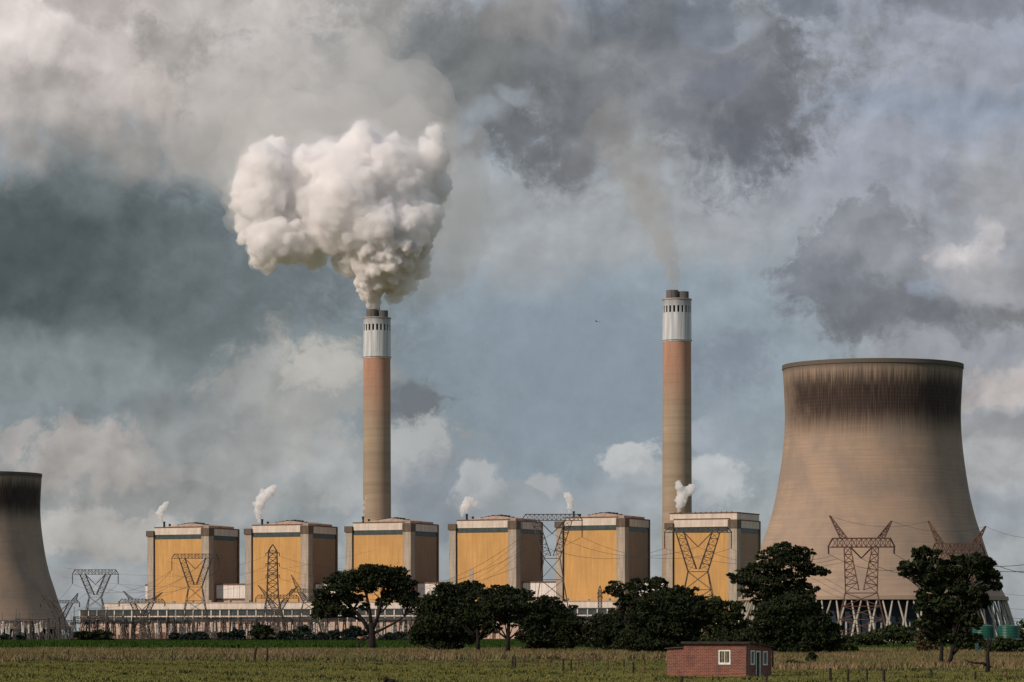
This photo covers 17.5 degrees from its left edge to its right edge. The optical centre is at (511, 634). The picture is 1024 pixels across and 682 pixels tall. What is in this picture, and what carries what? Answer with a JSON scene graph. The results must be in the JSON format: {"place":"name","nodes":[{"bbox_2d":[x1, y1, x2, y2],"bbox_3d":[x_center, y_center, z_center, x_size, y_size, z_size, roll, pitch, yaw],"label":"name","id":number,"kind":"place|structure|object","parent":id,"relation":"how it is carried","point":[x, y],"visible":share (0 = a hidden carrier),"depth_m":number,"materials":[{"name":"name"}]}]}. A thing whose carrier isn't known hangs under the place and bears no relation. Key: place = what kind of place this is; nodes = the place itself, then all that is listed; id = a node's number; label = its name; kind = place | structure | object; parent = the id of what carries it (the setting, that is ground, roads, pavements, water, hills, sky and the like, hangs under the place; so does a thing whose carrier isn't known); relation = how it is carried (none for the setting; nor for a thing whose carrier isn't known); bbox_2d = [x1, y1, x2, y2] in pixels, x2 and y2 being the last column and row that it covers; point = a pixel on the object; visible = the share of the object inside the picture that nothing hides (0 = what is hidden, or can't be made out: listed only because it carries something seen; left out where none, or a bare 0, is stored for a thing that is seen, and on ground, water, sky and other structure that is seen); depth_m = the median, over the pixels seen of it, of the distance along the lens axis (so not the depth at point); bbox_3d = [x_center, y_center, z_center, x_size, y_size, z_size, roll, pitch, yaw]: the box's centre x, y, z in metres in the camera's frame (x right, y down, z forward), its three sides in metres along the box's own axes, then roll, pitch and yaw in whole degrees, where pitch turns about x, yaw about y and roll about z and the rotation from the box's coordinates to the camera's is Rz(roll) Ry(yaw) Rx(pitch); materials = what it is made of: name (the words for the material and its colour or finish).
{"place":"outdoors","nodes":[
{"label":"outdoors","id":0,"kind":"place"},
{"bbox_2d":[146,522,239,602],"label":"boiler house","id":1,"kind":"structure","parent":0,"point":[166,544],"depth_m":3107.01,"materials":[{"name":"metal"}]},
{"bbox_2d":[216,584,244,601],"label":"link building","id":2,"kind":"structure","parent":0,"point":[235,594],"depth_m":3094.26,"materials":[{"name":"concrete"}]},
{"bbox_2d":[244,519,337,601],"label":"boiler house","id":3,"kind":"structure","parent":0,"point":[311,544],"depth_m":3061.35,"materials":[{"name":"metal"}]},
{"bbox_2d":[79,598,634,638],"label":"turbine hall","id":4,"kind":"structure","parent":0,"point":[585,609],"depth_m":3012.02,"materials":[{"name":"concrete"}]},
{"bbox_2d":[344,517,438,601],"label":"boiler house","id":5,"kind":"structure","parent":0,"point":[411,545],"depth_m":3018.10,"materials":[{"name":"metal"}]},
{"bbox_2d":[418,582,439,599],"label":"link building","id":6,"kind":"structure","parent":0,"point":[421,585],"depth_m":3008.82,"materials":[{"name":"concrete"}]},
{"bbox_2d":[448,514,542,600],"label":"boiler house","id":7,"kind":"structure","parent":0,"point":[473,542],"depth_m":2972.54,"materials":[{"name":"metal"}]},
{"bbox_2d":[0,0,1023,634],"label":"sky","id":8,"kind":"structure","parent":0,"point":[205,205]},
{"bbox_2d":[0,635,1023,681],"bbox_3d":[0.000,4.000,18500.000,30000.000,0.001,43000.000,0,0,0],"label":"ground","id":9,"kind":"structure","parent":0,"point":[434,668],"depth_m":329.22,"materials":[{"name":"green plant"}]},
{"bbox_2d":[7,647,513,667],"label":"wire fence","id":10,"kind":"object","parent":9,"relation":"on","point":[254,656],"visible":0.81,"depth_m":493.63,"materials":[{"name":"grey metal"}]},
{"bbox_2d":[363,309,390,521],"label":"chimney","id":11,"kind":"object","parent":9,"relation":"on","point":[376,421],"visible":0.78,"depth_m":3066.93,"materials":[{"name":"concrete"}]},
{"bbox_2d":[0,638,1021,648],"bbox_3d":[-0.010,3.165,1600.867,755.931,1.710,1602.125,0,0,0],"label":"crop","id":12,"kind":"object","parent":9,"relation":"on","point":[213,643],"visible":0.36,"depth_m":1036.55,"materials":[{"name":"green plant"}]},
{"bbox_2d":[514,654,665,673],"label":"wire fence","id":13,"kind":"object","parent":9,"relation":"on","point":[593,661],"visible":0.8,"depth_m":392.11,"materials":[{"name":"grey metal"}]},
{"bbox_2d":[597,586,602,620],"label":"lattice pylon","id":14,"kind":"object","parent":9,"relation":"on","point":[599,594],"visible":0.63,"depth_m":2598.54,"materials":[{"name":"metal"}]},
{"bbox_2d":[662,290,691,579],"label":"chimney","id":15,"kind":"object","parent":9,"relation":"on","point":[677,469],"visible":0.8,"depth_m":2915.91,"materials":[{"name":"concrete"}]},
{"bbox_2d":[664,511,760,636],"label":"boiler house","id":16,"kind":"structure","parent":9,"relation":"on","point":[744,528],"depth_m":2883.01,"materials":[{"name":"metal"}]},
{"bbox_2d":[664,642,773,676],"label":"brick hut","id":17,"kind":"object","parent":9,"relation":"on","point":[709,659],"visible":0.92,"depth_m":318.91,"materials":[{"name":"brick"}]},
{"bbox_2d":[718,650,730,664],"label":"window","id":18,"kind":"structure","parent":17,"relation":"in","point":[724,656],"depth_m":318.11,"materials":[{"name":"white paint"}]},
{"bbox_2d":[756,651,760,675],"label":"doorway","id":19,"kind":"structure","parent":17,"relation":"in","point":[758,653],"depth_m":319.59,"materials":[{"name":"white paint"}]},
{"bbox_2d":[805,650,816,662],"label":"bush","id":20,"kind":"object","parent":9,"relation":"on","point":[812,655],"visible":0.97,"depth_m":439.68,"materials":[{"name":"green plant"}]},
{"bbox_2d":[680,668,1023,681],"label":"wire fence","id":21,"kind":"object","parent":9,"relation":"on","point":[830,673],"visible":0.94,"depth_m":281.62,"materials":[{"name":"grey metal"}]},
{"bbox_2d":[896,544,1003,662],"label":"tree","id":22,"kind":"object","parent":9,"relation":"on","point":[938,605],"visible":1,"depth_m":414.14,"materials":[{"name":"green plant"}]},
{"bbox_2d":[964,636,991,671],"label":"dead tree","id":23,"kind":"object","parent":9,"relation":"on","point":[987,663],"visible":0.96,"depth_m":350.76,"materials":[{"name":"brown wood"}]},
{"bbox_2d":[523,581,555,600],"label":"link building","id":24,"kind":"structure","parent":0,"point":[544,589],"depth_m":2960.19,"materials":[{"name":"concrete"}]},
{"bbox_2d":[554,511,649,600],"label":"boiler house","id":25,"kind":"structure","parent":0,"point":[585,578],"depth_m":2928.51,"materials":[{"name":"metal"}]},
{"label":"field","id":26,"kind":"structure","parent":0,"visible":0},
{"bbox_2d":[0,613,34,639],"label":"switchyard gantry","id":27,"kind":"object","parent":26,"relation":"on","point":[32,623],"visible":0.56,"depth_m":1974.35,"materials":[{"name":"metal"}]},
{"bbox_2d":[13,618,50,639],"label":"switchyard gantry","id":28,"kind":"object","parent":26,"relation":"on","point":[47,632],"visible":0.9,"depth_m":1888.59,"materials":[{"name":"metal"}]},
{"bbox_2d":[0,471,72,639],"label":"cooling tower","id":29,"kind":"structure","parent":26,"relation":"on","point":[25,578],"depth_m":2047.84,"materials":[{"name":"concrete"}]},
{"bbox_2d":[27,608,60,639],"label":"switchyard gantry","id":30,"kind":"object","parent":26,"relation":"on","point":[58,623],"visible":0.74,"depth_m":1944.96,"materials":[{"name":"metal"}]},
{"bbox_2d":[39,592,79,639],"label":"lattice pylon","id":31,"kind":"object","parent":26,"relation":"on","point":[46,600],"visible":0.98,"depth_m":1958.88,"materials":[{"name":"metal"}]},
{"bbox_2d":[73,630,92,639],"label":"bush","id":32,"kind":"object","parent":26,"relation":"on","point":[82,635],"visible":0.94,"depth_m":1777.34,"materials":[{"name":"green plant"}]},
{"bbox_2d":[71,616,109,638],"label":"switchyard gantry","id":33,"kind":"object","parent":26,"relation":"on","point":[74,623],"visible":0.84,"depth_m":2052.93,"materials":[{"name":"metal"}]},
{"bbox_2d":[72,569,118,637],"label":"lattice pylon","id":34,"kind":"object","parent":26,"relation":"on","point":[89,597],"visible":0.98,"depth_m":2048.25,"materials":[{"name":"metal"}]},
{"bbox_2d":[91,629,114,639],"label":"bush","id":35,"kind":"object","parent":26,"relation":"on","point":[100,634],"visible":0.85,"depth_m":1813.25,"materials":[{"name":"green plant"}]},
{"bbox_2d":[86,616,124,639],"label":"switchyard gantry","id":36,"kind":"object","parent":26,"relation":"on","point":[115,618],"visible":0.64,"depth_m":2076.79,"materials":[{"name":"metal"}]},
{"bbox_2d":[96,612,128,638],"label":"switchyard gantry","id":37,"kind":"object","parent":26,"relation":"on","point":[97,628],"visible":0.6,"depth_m":2117.67,"materials":[{"name":"metal"}]},
{"bbox_2d":[105,614,135,639],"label":"switchyard gantry","id":38,"kind":"object","parent":26,"relation":"on","point":[127,623],"visible":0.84,"depth_m":2043.21,"materials":[{"name":"metal"}]},
{"bbox_2d":[121,614,150,639],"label":"switchyard gantry","id":39,"kind":"object","parent":26,"relation":"on","point":[148,622],"visible":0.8,"depth_m":2069.86,"materials":[{"name":"metal"}]},
{"bbox_2d":[118,591,165,639],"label":"lattice pylon","id":40,"kind":"object","parent":26,"relation":"on","point":[145,601],"visible":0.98,"depth_m":2048.85,"materials":[{"name":"metal"}]},
{"bbox_2d":[130,617,168,639],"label":"switchyard gantry","id":41,"kind":"object","parent":26,"relation":"on","point":[150,622],"visible":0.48,"depth_m":2149.58,"materials":[{"name":"metal"}]},
{"bbox_2d":[141,609,175,639],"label":"switchyard gantry","id":42,"kind":"object","parent":26,"relation":"on","point":[149,619],"visible":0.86,"depth_m":2060.25,"materials":[{"name":"metal"}]},
{"bbox_2d":[158,614,190,639],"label":"switchyard gantry","id":43,"kind":"object","parent":26,"relation":"on","point":[172,622],"visible":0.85,"depth_m":2036.93,"materials":[{"name":"metal"}]},
{"bbox_2d":[168,632,181,639],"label":"bush","id":44,"kind":"object","parent":26,"relation":"on","point":[173,636],"visible":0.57,"depth_m":1853.10,"materials":[{"name":"green plant"}]},
{"bbox_2d":[179,632,194,639],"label":"bush","id":45,"kind":"object","parent":26,"relation":"on","point":[187,636],"visible":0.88,"depth_m":1799.52,"materials":[{"name":"green plant"}]},
{"bbox_2d":[173,611,207,633],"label":"switchyard gantry","id":46,"kind":"object","parent":26,"relation":"on","point":[189,621],"visible":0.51,"depth_m":2080.37,"materials":[{"name":"metal"}]},
{"bbox_2d":[171,554,219,638],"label":"lattice pylon","id":47,"kind":"object","parent":26,"relation":"on","point":[203,598],"visible":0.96,"depth_m":1949.60,"materials":[{"name":"metal"}]},
{"bbox_2d":[193,631,211,639],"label":"bush","id":48,"kind":"object","parent":26,"relation":"on","point":[199,635],"visible":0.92,"depth_m":1835.67,"materials":[{"name":"green plant"}]},
{"bbox_2d":[191,612,224,632],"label":"switchyard gantry","id":49,"kind":"object","parent":26,"relation":"on","point":[193,623],"visible":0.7,"depth_m":2048.85,"materials":[{"name":"metal"}]},
{"bbox_2d":[205,618,242,634],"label":"switchyard gantry","id":50,"kind":"object","parent":26,"relation":"on","point":[240,624],"visible":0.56,"depth_m":2070.03,"materials":[{"name":"metal"}]},
{"bbox_2d":[216,631,232,639],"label":"bush","id":51,"kind":"object","parent":26,"relation":"on","point":[223,635],"visible":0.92,"depth_m":1784.27,"materials":[{"name":"green plant"}]},
{"bbox_2d":[212,608,248,638],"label":"switchyard gantry","id":52,"kind":"object","parent":26,"relation":"on","point":[233,619],"visible":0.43,"depth_m":2228.84,"materials":[{"name":"metal"}]},
{"bbox_2d":[229,628,247,640],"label":"bush","id":53,"kind":"object","parent":26,"relation":"on","point":[238,634],"visible":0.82,"depth_m":1820.71,"materials":[{"name":"green plant"}]},
{"bbox_2d":[247,623,276,639],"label":"bush","id":54,"kind":"object","parent":26,"relation":"on","point":[259,632],"visible":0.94,"depth_m":1855.25,"materials":[{"name":"green plant"}]},
{"bbox_2d":[261,544,284,638],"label":"lattice pylon","id":55,"kind":"object","parent":26,"relation":"on","point":[276,583],"visible":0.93,"depth_m":1947.36,"materials":[{"name":"metal"}]},
{"bbox_2d":[255,608,293,631],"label":"switchyard gantry","id":56,"kind":"object","parent":26,"relation":"on","point":[256,619],"visible":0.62,"depth_m":2050.32,"materials":[{"name":"metal"}]},
{"bbox_2d":[255,585,299,632],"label":"lattice pylon","id":57,"kind":"object","parent":26,"relation":"on","point":[283,598],"visible":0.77,"depth_m":2098.78,"materials":[{"name":"metal"}]},
{"bbox_2d":[276,630,293,639],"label":"bush","id":58,"kind":"object","parent":26,"relation":"on","point":[284,635],"visible":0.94,"depth_m":1804.85,"materials":[{"name":"green plant"}]},
{"bbox_2d":[292,624,312,640],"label":"bush","id":59,"kind":"object","parent":26,"relation":"on","point":[300,632],"visible":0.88,"depth_m":1841.08,"materials":[{"name":"green plant"}]},
{"bbox_2d":[289,575,326,633],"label":"lattice pylon","id":60,"kind":"object","parent":26,"relation":"on","point":[302,592],"visible":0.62,"depth_m":1949.02,"materials":[{"name":"metal"}]},
{"bbox_2d":[302,632,317,639],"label":"bush","id":61,"kind":"object","parent":26,"relation":"on","point":[310,636],"visible":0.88,"depth_m":1788.10,"materials":[{"name":"green plant"}]},
{"bbox_2d":[293,619,328,632],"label":"switchyard gantry","id":62,"kind":"object","parent":26,"relation":"on","point":[295,625],"visible":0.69,"depth_m":2044.77,"materials":[{"name":"metal"}]},
{"bbox_2d":[316,631,329,640],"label":"bush","id":63,"kind":"object","parent":26,"relation":"on","point":[325,636],"visible":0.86,"depth_m":1825.86,"materials":[{"name":"green plant"}]},
{"bbox_2d":[310,609,346,632],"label":"switchyard gantry","id":64,"kind":"object","parent":26,"relation":"on","point":[344,620],"visible":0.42,"depth_m":2082.61,"materials":[{"name":"metal"}]},
{"bbox_2d":[328,629,342,639],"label":"bush","id":65,"kind":"object","parent":26,"relation":"on","point":[335,634],"visible":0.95,"depth_m":1862.37,"materials":[{"name":"green plant"}]},
{"bbox_2d":[340,628,357,640],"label":"bush","id":66,"kind":"object","parent":26,"relation":"on","point":[347,634],"visible":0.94,"depth_m":1810.05,"materials":[{"name":"green plant"}]},
{"bbox_2d":[349,625,368,639],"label":"bush","id":67,"kind":"object","parent":26,"relation":"on","point":[358,630],"visible":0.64,"depth_m":1847.08,"materials":[{"name":"green plant"}]},
{"bbox_2d":[364,616,402,635],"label":"switchyard gantry","id":68,"kind":"object","parent":26,"relation":"on","point":[386,617],"visible":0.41,"depth_m":2198.14,"materials":[{"name":"metal"}]},
{"bbox_2d":[377,632,395,639],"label":"bush","id":69,"kind":"object","parent":26,"relation":"on","point":[388,635],"visible":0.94,"depth_m":1794.07,"materials":[{"name":"green plant"}]},
{"bbox_2d":[376,620,407,637],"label":"switchyard gantry","id":70,"kind":"object","parent":26,"relation":"on","point":[405,628],"visible":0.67,"depth_m":2059.91,"materials":[{"name":"metal"}]},
{"bbox_2d":[382,610,415,634],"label":"switchyard gantry","id":71,"kind":"object","parent":26,"relation":"on","point":[384,619],"visible":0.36,"depth_m":2154.29,"materials":[{"name":"metal"}]},
{"bbox_2d":[392,631,408,639],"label":"bush","id":72,"kind":"object","parent":26,"relation":"on","point":[398,635],"visible":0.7,"depth_m":1829.72,"materials":[{"name":"green plant"}]},
{"bbox_2d":[521,514,582,607],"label":"lattice pylon","id":73,"kind":"object","parent":26,"relation":"on","point":[563,545],"visible":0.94,"depth_m":1498.24,"materials":[{"name":"metal"}]},
{"bbox_2d":[664,527,731,636],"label":"lattice pylon","id":74,"kind":"object","parent":26,"relation":"on","point":[708,543],"visible":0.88,"depth_m":1497.88,"materials":[{"name":"metal"}]},
{"bbox_2d":[827,515,894,641],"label":"lattice pylon","id":75,"kind":"object","parent":26,"relation":"on","point":[883,532],"visible":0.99,"depth_m":1213.14,"materials":[{"name":"metal"}]},
{"bbox_2d":[841,632,887,646],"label":"bush","id":76,"kind":"object","parent":26,"relation":"on","point":[856,639],"visible":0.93,"depth_m":879.31,"materials":[{"name":"green plant"}]},
{"bbox_2d":[738,358,1014,642],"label":"cooling tower","id":77,"kind":"structure","parent":26,"relation":"on","point":[873,443],"depth_m":1335.32,"materials":[{"name":"concrete"}]},
{"bbox_2d":[866,622,921,645],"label":"bush","id":78,"kind":"object","parent":26,"relation":"on","point":[897,632],"visible":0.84,"depth_m":898.76,"materials":[{"name":"green plant"}]},
{"bbox_2d":[928,521,986,630],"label":"lattice pylon","id":79,"kind":"object","parent":26,"relation":"on","point":[958,549],"visible":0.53,"depth_m":1257.92,"materials":[{"name":"metal"}]},
{"label":"terrain","id":80,"kind":"structure","parent":0,"visible":0},
{"bbox_2d":[310,563,420,648],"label":"tree","id":81,"kind":"object","parent":80,"relation":"on","point":[366,579],"visible":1,"depth_m":798.99,"materials":[{"name":"green plant"}]},
{"bbox_2d":[406,579,485,650],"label":"tree","id":82,"kind":"object","parent":80,"relation":"on","point":[441,628],"visible":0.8,"depth_m":712.00,"materials":[{"name":"green plant"}]},
{"bbox_2d":[455,582,502,650],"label":"tree","id":83,"kind":"object","parent":80,"relation":"on","point":[469,593],"visible":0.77,"depth_m":688.80,"materials":[{"name":"green plant"}]},
{"bbox_2d":[476,584,539,651],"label":"tree","id":84,"kind":"object","parent":80,"relation":"on","point":[508,603],"visible":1,"depth_m":644.32,"materials":[{"name":"green plant"}]},
{"bbox_2d":[0,646,1023,662],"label":"dry grass","id":85,"kind":"structure","parent":80,"relation":"on","point":[378,654],"depth_m":569.52,"materials":[{"name":"beige plant"}]},
{"bbox_2d":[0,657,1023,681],"bbox_3d":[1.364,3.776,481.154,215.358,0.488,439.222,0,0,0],"label":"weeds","id":86,"kind":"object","parent":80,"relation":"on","point":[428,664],"visible":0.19,"depth_m":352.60,"materials":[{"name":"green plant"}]},
{"bbox_2d":[514,594,588,649],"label":"tree","id":87,"kind":"object","parent":80,"relation":"on","point":[549,631],"visible":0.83,"depth_m":767.53,"materials":[{"name":"green plant"}]},
{"bbox_2d":[580,607,642,650],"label":"tree","id":88,"kind":"object","parent":80,"relation":"on","point":[606,630],"visible":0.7,"depth_m":712.84,"materials":[{"name":"green plant"}]},
{"bbox_2d":[602,576,669,649],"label":"tree","id":89,"kind":"object","parent":80,"relation":"on","point":[616,588],"visible":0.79,"depth_m":665.71,"materials":[{"name":"green plant"}]},
{"bbox_2d":[617,584,716,652],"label":"tree","id":90,"kind":"object","parent":80,"relation":"on","point":[664,617],"visible":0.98,"depth_m":622.68,"materials":[{"name":"green plant"}]},
{"bbox_2d":[692,594,752,641],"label":"tree","id":91,"kind":"object","parent":80,"relation":"on","point":[726,618],"visible":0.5,"depth_m":738.50,"materials":[{"name":"green plant"}]},
{"bbox_2d":[707,629,743,641],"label":"bush","id":92,"kind":"object","parent":80,"relation":"on","point":[730,636],"visible":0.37,"depth_m":720.76,"materials":[{"name":"green plant"}]},
{"bbox_2d":[736,626,774,650],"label":"bush","id":93,"kind":"object","parent":80,"relation":"on","point":[746,637],"visible":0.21,"depth_m":699.84,"materials":[{"name":"green plant"}]},
{"bbox_2d":[725,541,831,606],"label":"tree","id":94,"kind":"object","parent":80,"relation":"on","point":[765,585],"visible":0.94,"depth_m":643.85,"materials":[{"name":"green plant"}]},
{"bbox_2d":[748,591,845,652],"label":"tree","id":95,"kind":"object","parent":80,"relation":"on","point":[788,623],"visible":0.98,"depth_m":603.95,"materials":[{"name":"green plant"}]},
{"bbox_2d":[820,643,861,652],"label":"bush","id":96,"kind":"object","parent":80,"relation":"on","point":[846,646],"visible":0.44,"depth_m":648.78,"materials":[{"name":"green plant"}]},
{"bbox_2d":[771,651,1023,670],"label":"dry grass","id":97,"kind":"structure","parent":80,"relation":"on","point":[856,662],"depth_m":417.57,"materials":[{"name":"beige plant"}]},
{"bbox_2d":[914,629,938,650],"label":"bush","id":98,"kind":"object","parent":80,"relation":"on","point":[924,644],"visible":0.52,"depth_m":679.13,"materials":[{"name":"green plant"}]},
{"bbox_2d":[950,640,982,650],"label":"bush","id":99,"kind":"object","parent":80,"relation":"on","point":[969,647],"visible":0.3,"depth_m":699.30,"materials":[{"name":"green plant"}]},
{"bbox_2d":[975,638,1021,651],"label":"tank stand","id":100,"kind":"object","parent":80,"relation":"on","point":[976,646],"visible":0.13,"depth_m":638.66,"materials":[{"name":"teal paint"}]},
{"bbox_2d":[973,624,993,637],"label":"water tank","id":101,"kind":"object","parent":100,"relation":"on","point":[987,631],"visible":0.62,"depth_m":638.18,"materials":[{"name":"green plastic"}]},
{"bbox_2d":[998,624,1018,637],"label":"water tank","id":102,"kind":"object","parent":100,"relation":"on","point":[1008,631],"visible":0.9,"depth_m":638.26,"materials":[{"name":"green plastic"}]},
{"bbox_2d":[980,636,1023,652],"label":"bush","id":103,"kind":"object","parent":80,"relation":"on","point":[998,644],"visible":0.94,"depth_m":609.41,"materials":[{"name":"green plant"}]},
{"bbox_2d":[1005,619,1023,647],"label":"bush","id":104,"kind":"object","parent":80,"relation":"on","point":[1021,630],"visible":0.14,"depth_m":799.14,"materials":[{"name":"green plant"}]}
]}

